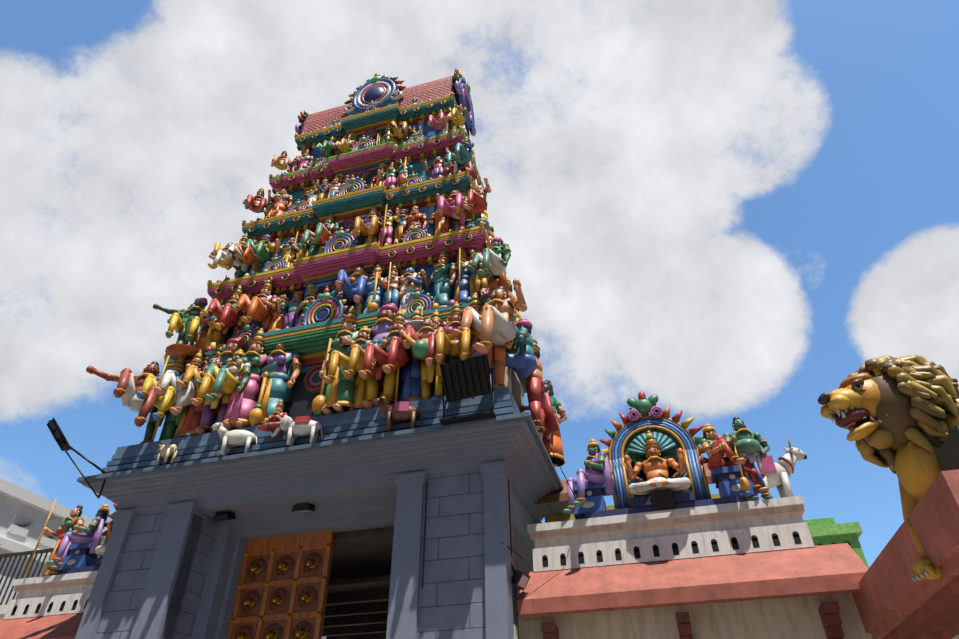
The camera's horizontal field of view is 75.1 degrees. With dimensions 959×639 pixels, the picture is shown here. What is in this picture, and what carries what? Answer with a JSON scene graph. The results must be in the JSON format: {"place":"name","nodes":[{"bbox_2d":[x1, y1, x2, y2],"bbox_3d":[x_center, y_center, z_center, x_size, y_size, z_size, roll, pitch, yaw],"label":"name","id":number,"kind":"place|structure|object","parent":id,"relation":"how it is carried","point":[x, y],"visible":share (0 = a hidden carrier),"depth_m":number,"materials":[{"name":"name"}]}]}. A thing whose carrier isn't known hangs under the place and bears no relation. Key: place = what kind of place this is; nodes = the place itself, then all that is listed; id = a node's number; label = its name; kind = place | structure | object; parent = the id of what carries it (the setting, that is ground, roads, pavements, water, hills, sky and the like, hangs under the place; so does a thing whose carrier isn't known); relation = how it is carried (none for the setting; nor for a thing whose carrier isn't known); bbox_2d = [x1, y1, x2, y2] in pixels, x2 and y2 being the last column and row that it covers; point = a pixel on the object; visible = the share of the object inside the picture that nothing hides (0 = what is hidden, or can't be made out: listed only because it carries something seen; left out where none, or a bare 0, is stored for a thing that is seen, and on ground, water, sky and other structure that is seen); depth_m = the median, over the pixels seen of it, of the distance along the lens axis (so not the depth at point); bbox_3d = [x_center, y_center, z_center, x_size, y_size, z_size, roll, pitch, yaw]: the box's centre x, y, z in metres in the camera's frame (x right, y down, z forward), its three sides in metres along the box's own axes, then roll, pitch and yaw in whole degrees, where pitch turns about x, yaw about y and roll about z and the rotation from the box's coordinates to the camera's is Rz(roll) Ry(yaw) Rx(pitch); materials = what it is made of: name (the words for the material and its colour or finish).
{"place":"outdoors","nodes":[
{"label":"outdoors","id":0,"kind":"place"},
{"bbox_2d":[0,613,83,638],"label":"roof","id":1,"kind":"structure","parent":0,"point":[63,626],"depth_m":11.56,"materials":[{"name":"red paint"}]},
{"bbox_2d":[227,531,334,638],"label":"door leaf","id":2,"kind":"object","parent":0,"point":[298,608],"visible":0.98,"depth_m":11.28,"materials":[{"name":"brown wood"}]},
{"bbox_2d":[230,543,330,638],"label":"gold door bosses","id":3,"kind":"object","parent":2,"relation":"attached to","point":[277,600],"depth_m":11.13,"materials":[{"name":"gold metal"}]},
{"bbox_2d":[94,468,534,638],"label":"gopuram base piers","id":4,"kind":"structure","parent":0,"point":[452,599],"depth_m":10.09,"materials":[{"name":"grey stone"}]},
{"bbox_2d":[0,0,958,566],"label":"sky","id":5,"kind":"structure","parent":0,"point":[720,211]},
{"bbox_2d":[517,543,867,638],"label":"roof","id":6,"kind":"structure","parent":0,"point":[824,570],"depth_m":8.85,"materials":[{"name":"red paint"}]},
{"label":"ground","id":7,"kind":"structure","parent":0,"visible":0},
{"bbox_2d":[3,571,97,619],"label":"parapet wall","id":8,"kind":"structure","parent":7,"relation":"on","point":[60,594],"depth_m":12.25,"materials":[{"name":"white paint"}]},
{"bbox_2d":[24,499,120,576],"bbox_3d":[-7.307,4.004,12.889,3.736,2.287,0.834,-10,-38,12],"label":"shrine","id":9,"kind":"object","parent":8,"relation":"on","point":[75,550],"visible":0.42,"depth_m":12.67,"materials":[{"name":"paint"}]},
{"bbox_2d":[0,478,325,638],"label":"neighbouring building","id":10,"kind":"structure","parent":7,"relation":"on","point":[24,514],"depth_m":18.20,"materials":[{"name":"white paint"}]},
{"bbox_2d":[0,544,8,618],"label":"neighbour balcony","id":11,"kind":"structure","parent":10,"relation":"attached to","point":[3,609],"depth_m":14.37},
{"bbox_2d":[0,548,63,604],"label":"iron railing","id":12,"kind":"object","parent":11,"relation":"on","point":[26,553],"visible":0.35,"depth_m":15.45,"materials":[{"name":"metal"}]},
{"bbox_2d":[534,463,719,522],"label":"yellow building","id":13,"kind":"structure","parent":7,"relation":"on","point":[559,495],"depth_m":11.97,"materials":[{"name":"paint"}]},
{"bbox_2d":[517,496,872,638],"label":"parapet wall","id":14,"kind":"structure","parent":7,"relation":"on","point":[774,524],"depth_m":9.42,"materials":[{"name":"white paint"}]},
{"bbox_2d":[650,490,673,507],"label":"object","id":15,"kind":"object","parent":14,"relation":"on","point":[663,498],"visible":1,"depth_m":9.79,"materials":[{"name":"black glass"}]},
{"bbox_2d":[562,391,806,519],"bbox_3d":[3.330,2.119,10.584,4.038,2.280,0.999,-10,-38,12],"label":"shrine","id":16,"kind":"object","parent":14,"relation":"on","point":[657,448],"visible":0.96,"depth_m":10.31,"materials":[{"name":"paint"}]},
{"bbox_2d":[803,517,868,568],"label":"green building","id":17,"kind":"structure","parent":7,"relation":"on","point":[826,531],"depth_m":61.40,"materials":[{"name":"paint"}]},
{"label":"temple interior floor","id":18,"kind":"structure","parent":7,"relation":"on","visible":0},
{"bbox_2d":[75,419,567,638],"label":"wall","id":19,"kind":"structure","parent":18,"relation":"on","point":[363,485],"depth_m":10.77,"materials":[{"name":"grey paint"}]},
{"bbox_2d":[47,417,106,498],"bbox_3d":[-7.713,2.606,11.684,1.503,1.494,0.733,-10,-38,12],"label":"floodlight arm","id":20,"kind":"object","parent":19,"relation":"attached to","point":[58,436],"depth_m":11.83},
{"bbox_2d":[212,511,235,521],"bbox_3d":[-4.683,3.622,11.448,0.370,0.235,0.262,-10,-38,12],"label":"ceiling light","id":21,"kind":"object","parent":19,"relation":"attached to","point":[224,516],"depth_m":11.35,"materials":[{"name":"black metal"}]},
{"bbox_2d":[291,502,314,512],"bbox_3d":[-3.163,3.384,11.224,0.390,0.190,0.232,-10,-38,12],"label":"ceiling light","id":22,"kind":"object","parent":19,"relation":"attached to","point":[303,506],"depth_m":11.13,"materials":[{"name":"black metal"}]},
{"bbox_2d":[77,412,567,505],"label":"cornice","id":23,"kind":"structure","parent":19,"relation":"on","point":[441,427],"depth_m":10.62,"materials":[{"name":"paint"}]},
{"bbox_2d":[98,288,527,474],"bbox_3d":[-2.793,1.871,13.533,8.090,3.920,3.940,-10,-38,12],"label":"tower base tier","id":24,"kind":"object","parent":23,"relation":"on","point":[306,339],"visible":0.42,"depth_m":11.97,"materials":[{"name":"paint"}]},
{"bbox_2d":[153,237,520,351],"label":"statues","id":25,"kind":"object","parent":24,"relation":"on","point":[199,326],"visible":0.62,"depth_m":13.39,"materials":[{"name":"paint"}]},
{"bbox_2d":[207,221,492,346],"bbox_3d":[-2.845,-0.153,14.923,7.019,3.006,3.078,-10,-38,12],"label":"tower tier","id":26,"kind":"object","parent":24,"relation":"on","point":[320,271],"visible":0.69,"depth_m":14.02,"materials":[{"name":"paint"}]},
{"bbox_2d":[208,177,494,277],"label":"statues","id":27,"kind":"object","parent":26,"relation":"on","point":[243,254],"visible":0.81,"depth_m":14.66,"materials":[{"name":"paint"}]},
{"bbox_2d":[242,167,488,275],"bbox_3d":[-2.865,-1.796,16.172,6.273,2.833,2.867,-10,-38,12],"label":"tower tier","id":28,"kind":"object","parent":26,"relation":"on","point":[348,204],"visible":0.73,"depth_m":15.33,"materials":[{"name":"paint"}]},
{"bbox_2d":[243,137,486,218],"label":"statues","id":29,"kind":"object","parent":28,"relation":"on","point":[274,204],"visible":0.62,"depth_m":16.16,"materials":[{"name":"paint"}]},
{"bbox_2d":[269,126,483,210],"bbox_3d":[-2.885,-3.376,17.372,5.811,2.701,2.442,-10,-38,12],"label":"tower tier","id":30,"kind":"object","parent":28,"relation":"on","point":[363,160],"visible":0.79,"depth_m":16.70,"materials":[{"name":"paint"}]},
{"bbox_2d":[271,104,475,172],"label":"statues","id":31,"kind":"object","parent":30,"relation":"on","point":[330,147],"visible":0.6,"depth_m":17.38,"materials":[{"name":"paint"}]},
{"bbox_2d":[294,92,467,162],"bbox_3d":[-2.903,-4.916,18.541,5.108,2.569,2.136,-10,-38,12],"label":"tower tier","id":32,"kind":"object","parent":30,"relation":"on","point":[373,122],"visible":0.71,"depth_m":17.96,"materials":[{"name":"paint"}]},
{"bbox_2d":[301,75,453,133],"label":"tiled roof","id":33,"kind":"structure","parent":32,"relation":"on","point":[431,90],"depth_m":18.77,"materials":[{"name":"tile"}]},
{"bbox_2d":[295,68,475,141],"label":"roof medallion ornaments","id":34,"kind":"object","parent":32,"relation":"on","point":[374,89],"visible":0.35,"depth_m":18.75,"materials":[{"name":"paint"}]},
{"bbox_2d":[86,278,566,466],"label":"statues","id":35,"kind":"object","parent":23,"relation":"on","point":[221,393],"visible":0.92,"depth_m":11.66,"materials":[{"name":"paint"}]},
{"bbox_2d":[439,354,495,424],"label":"shuttered window","id":36,"kind":"structure","parent":23,"relation":"on","point":[471,377],"depth_m":10.22,"materials":[{"name":"black wood"}]},
{"bbox_2d":[422,408,575,588],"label":"cables","id":37,"kind":"object","parent":19,"relation":"attached to","point":[510,548],"visible":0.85,"depth_m":9.87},
{"bbox_2d":[514,625,517,638],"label":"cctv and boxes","id":38,"kind":"object","parent":19,"relation":"attached to","point":[515,632],"visible":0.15,"depth_m":8.97,"materials":[{"name":"beige plastic"}]},
{"bbox_2d":[511,563,530,590],"bbox_3d":[0.587,3.824,9.419,0.329,0.472,0.337,-10,-38,12],"label":"floodlight","id":39,"kind":"object","parent":19,"relation":"attached to","point":[517,576],"depth_m":9.29,"materials":[{"name":"metal"}]},
{"bbox_2d":[322,527,393,638],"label":"doorway","id":40,"kind":"structure","parent":18,"relation":"on","point":[357,602],"depth_m":13.15,"materials":[{"name":"paint"}]},
{"bbox_3d":[7.645,4.099,4.892,5.700,3.200,4.015,-10,-38,12],"label":"corner pier wall","id":41,"kind":"object","parent":7,"relation":"on","visible":0},
{"bbox_2d":[852,469,958,638],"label":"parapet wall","id":42,"kind":"structure","parent":41,"relation":"on","point":[893,599],"depth_m":6.41,"materials":[{"name":"paint"}]},
{"bbox_2d":[818,355,958,580],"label":"lion statue","id":43,"kind":"object","parent":42,"relation":"on","point":[898,416],"visible":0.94,"depth_m":6.38,"materials":[{"name":"paint"}]},
{"bbox_2d":[935,425,958,470],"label":"green pier parapet","id":44,"kind":"structure","parent":42,"relation":"on","point":[947,455],"depth_m":5.76,"materials":[{"name":"paint"}]}
]}

